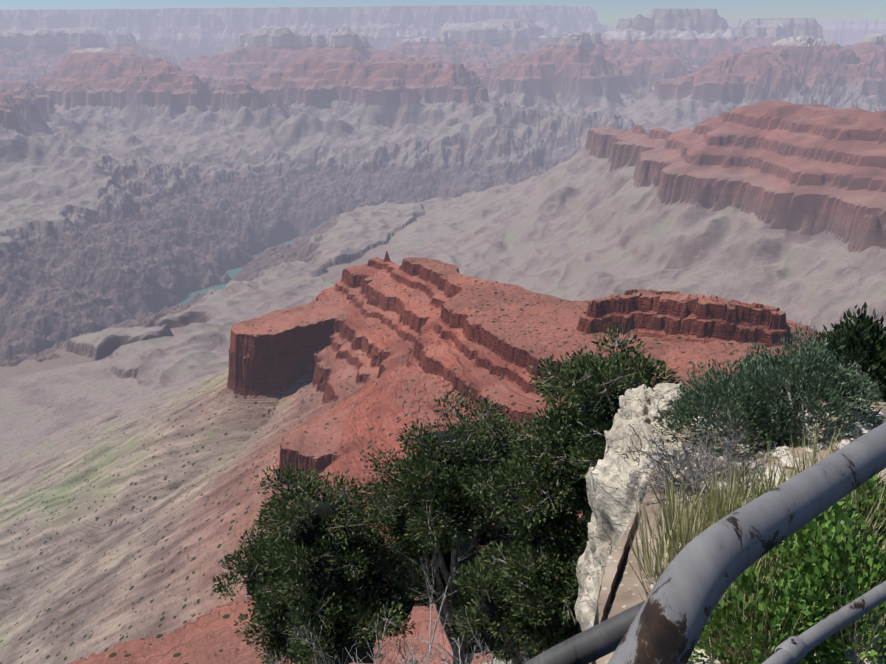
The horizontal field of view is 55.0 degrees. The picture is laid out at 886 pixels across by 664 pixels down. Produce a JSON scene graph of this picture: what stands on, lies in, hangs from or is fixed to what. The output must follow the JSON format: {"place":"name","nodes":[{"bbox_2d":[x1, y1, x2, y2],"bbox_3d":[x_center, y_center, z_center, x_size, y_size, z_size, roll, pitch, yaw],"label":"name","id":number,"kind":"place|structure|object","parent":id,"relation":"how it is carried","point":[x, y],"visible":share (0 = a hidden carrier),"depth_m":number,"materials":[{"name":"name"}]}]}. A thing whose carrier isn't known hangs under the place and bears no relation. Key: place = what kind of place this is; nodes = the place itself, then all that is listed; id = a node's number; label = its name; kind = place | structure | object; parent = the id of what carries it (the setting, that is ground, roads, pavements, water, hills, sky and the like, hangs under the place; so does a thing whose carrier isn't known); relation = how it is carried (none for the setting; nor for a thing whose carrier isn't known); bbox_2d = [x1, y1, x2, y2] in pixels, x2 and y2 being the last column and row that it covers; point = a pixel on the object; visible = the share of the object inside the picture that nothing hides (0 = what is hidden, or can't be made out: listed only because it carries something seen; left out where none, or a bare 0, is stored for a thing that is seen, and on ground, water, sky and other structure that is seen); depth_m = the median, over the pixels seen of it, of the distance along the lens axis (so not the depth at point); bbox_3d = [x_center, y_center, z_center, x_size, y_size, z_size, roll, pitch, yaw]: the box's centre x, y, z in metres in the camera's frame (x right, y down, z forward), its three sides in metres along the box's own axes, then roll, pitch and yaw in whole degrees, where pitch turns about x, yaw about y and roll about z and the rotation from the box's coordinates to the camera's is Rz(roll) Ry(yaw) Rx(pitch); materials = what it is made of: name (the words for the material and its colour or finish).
{"place":"outdoors","nodes":[
{"label":"outdoors","id":0,"kind":"place"},
{"bbox_2d":[171,239,292,307],"bbox_3d":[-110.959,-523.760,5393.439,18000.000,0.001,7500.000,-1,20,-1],"label":"river water","id":1,"kind":"structure","parent":0,"point":[231,273],"depth_m":4671.88,"materials":[{"name":"teal liquid"}]},
{"bbox_2d":[0,5,885,663],"bbox_3d":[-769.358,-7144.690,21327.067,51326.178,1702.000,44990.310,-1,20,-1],"label":"terrain","id":2,"kind":"structure","parent":0,"point":[490,201],"depth_m":3194.41,"materials":[{"name":"red stone"}]},
{"bbox_2d":[211,458,440,663],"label":"juniper wood","id":3,"kind":"object","parent":2,"relation":"on","point":[319,565],"visible":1,"depth_m":17.58,"materials":[{"name":"green plant"}]},
{"bbox_2d":[261,619,424,663],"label":"dead shrub","id":4,"kind":"object","parent":2,"relation":"on","point":[400,641],"visible":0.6,"depth_m":17.24,"materials":[{"name":"wood"}]},
{"bbox_2d":[315,539,526,663],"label":"dead shrub","id":5,"kind":"object","parent":2,"relation":"on","point":[435,626],"visible":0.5,"depth_m":16.56,"materials":[{"name":"grey wood"}]},
{"bbox_2d":[394,608,533,663],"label":"dead shrub","id":6,"kind":"object","parent":2,"relation":"on","point":[483,654],"visible":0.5,"depth_m":14.69,"materials":[{"name":"grey wood"}]},
{"bbox_2d":[344,386,585,663],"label":"juniper wood","id":7,"kind":"object","parent":2,"relation":"on","point":[433,504],"visible":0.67,"depth_m":17.79,"materials":[{"name":"green plant"}]},
{"bbox_2d":[452,495,585,663],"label":"juniper wood","id":8,"kind":"object","parent":2,"relation":"on","point":[494,620],"visible":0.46,"depth_m":13.99,"materials":[{"name":"green plant"}]},
{"bbox_2d":[462,322,681,652],"bbox_3d":[2.683,4.434,14.741,4.558,9.047,4.512,-1,20,-1],"label":"juniper wood","id":9,"kind":"object","parent":2,"relation":"on","point":[552,458],"visible":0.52,"depth_m":13.57,"materials":[{"name":"green plant"}]},
{"bbox_2d":[574,513,597,620],"bbox_3d":[1.470,2.083,7.325,0.604,1.456,0.756,-1,20,-1],"label":"rim rock","id":10,"kind":"object","parent":2,"relation":"on","point":[584,565],"visible":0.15,"depth_m":7.31,"materials":[{"name":"stone"}]},
{"bbox_2d":[576,566,603,631],"bbox_3d":[1.464,2.407,6.697,0.776,1.872,1.075,-1,20,-1],"label":"rim rock","id":11,"kind":"object","parent":2,"relation":"on","point":[586,609],"visible":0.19,"depth_m":6.62,"materials":[{"name":"stone"}]},
{"bbox_2d":[613,384,660,423],"bbox_3d":[1.836,1.169,7.821,0.530,1.375,0.831,-8,21,-19],"label":"rim rock","id":12,"kind":"object","parent":2,"relation":"on","point":[639,402],"visible":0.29,"depth_m":7.61,"materials":[{"name":"stone"}]},
{"bbox_2d":[585,411,699,572],"bbox_3d":[1.557,1.438,6.225,0.762,1.753,1.250,-6,21,-16],"label":"rim rock","id":13,"kind":"object","parent":2,"relation":"on","point":[614,479],"visible":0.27,"depth_m":6.10,"materials":[{"name":"stone"}]},
{"bbox_2d":[648,383,692,418],"bbox_3d":[1.904,0.587,6.939,0.416,0.321,0.358,-7,21,-17],"label":"rim rock","id":14,"kind":"object","parent":2,"relation":"on","point":[661,397],"visible":0.38,"depth_m":6.87,"materials":[{"name":"stone"}]},
{"bbox_2d":[629,428,785,524],"bbox_3d":[1.637,0.913,5.198,0.972,0.528,0.865,-14,24,-32],"label":"dry bush","id":15,"kind":"object","parent":2,"relation":"on","point":[685,461],"visible":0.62,"depth_m":5.27,"materials":[{"name":"grey plant"}]},
{"bbox_2d":[653,352,806,459],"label":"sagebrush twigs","id":16,"kind":"object","parent":2,"relation":"on","point":[710,397],"visible":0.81,"depth_m":5.88,"materials":[{"name":"green plant"}]},
{"bbox_2d":[619,419,885,663],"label":"grass tufts","id":17,"kind":"object","parent":2,"relation":"on","point":[714,512],"visible":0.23,"depth_m":4.31,"materials":[{"name":"green plant"}]},
{"bbox_2d":[721,340,812,419],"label":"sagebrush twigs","id":18,"kind":"object","parent":2,"relation":"on","point":[756,348],"visible":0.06,"depth_m":6.44,"materials":[{"name":"green plant"}]},
{"bbox_2d":[650,370,884,663],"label":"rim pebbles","id":19,"kind":"object","parent":2,"relation":"on","point":[783,460],"visible":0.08,"depth_m":5.48,"materials":[{"name":"beige"}]},
{"bbox_2d":[687,564,841,663],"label":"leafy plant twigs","id":20,"kind":"object","parent":19,"relation":"on","point":[745,580],"visible":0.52,"depth_m":3.41,"materials":[{"name":"green plant"}]},
{"bbox_2d":[731,496,885,644],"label":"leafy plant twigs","id":21,"kind":"object","parent":19,"relation":"on","point":[781,549],"visible":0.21,"depth_m":3.68,"materials":[{"name":"green plant"}]},
{"bbox_2d":[760,507,885,663],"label":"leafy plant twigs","id":22,"kind":"object","parent":19,"relation":"on","point":[827,573],"visible":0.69,"depth_m":3.40,"materials":[{"name":"green plant"}]},
{"bbox_2d":[814,473,885,544],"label":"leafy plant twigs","id":23,"kind":"object","parent":19,"relation":"on","point":[875,478],"visible":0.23,"depth_m":4.15,"materials":[{"name":"plant"}]},
{"bbox_2d":[722,321,885,450],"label":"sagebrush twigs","id":24,"kind":"object","parent":2,"relation":"on","point":[824,387],"visible":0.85,"depth_m":5.75,"materials":[{"name":"green plant"}]},
{"bbox_2d":[803,301,885,402],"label":"dark shrub twigs","id":25,"kind":"object","parent":2,"relation":"on","point":[861,340],"visible":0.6,"depth_m":6.51,"materials":[{"name":"green plant"}]},
{"bbox_2d":[0,0,885,27],"label":"sky","id":26,"kind":"structure","parent":0,"point":[609,12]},
{"bbox_2d":[523,598,720,663],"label":"metal railing","id":27,"kind":"object","parent":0,"point":[597,641],"visible":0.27,"depth_m":1.19,"materials":[{"name":"grey metal"}]},
{"bbox_2d":[608,422,885,663],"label":"metal railing","id":28,"kind":"object","parent":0,"point":[704,570],"visible":1,"depth_m":0.77,"materials":[{"name":"metal"}]},
{"bbox_2d":[761,581,885,663],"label":"railing","id":29,"kind":"object","parent":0,"point":[793,649],"visible":1,"depth_m":2.14,"materials":[{"name":"metal"}]}
]}

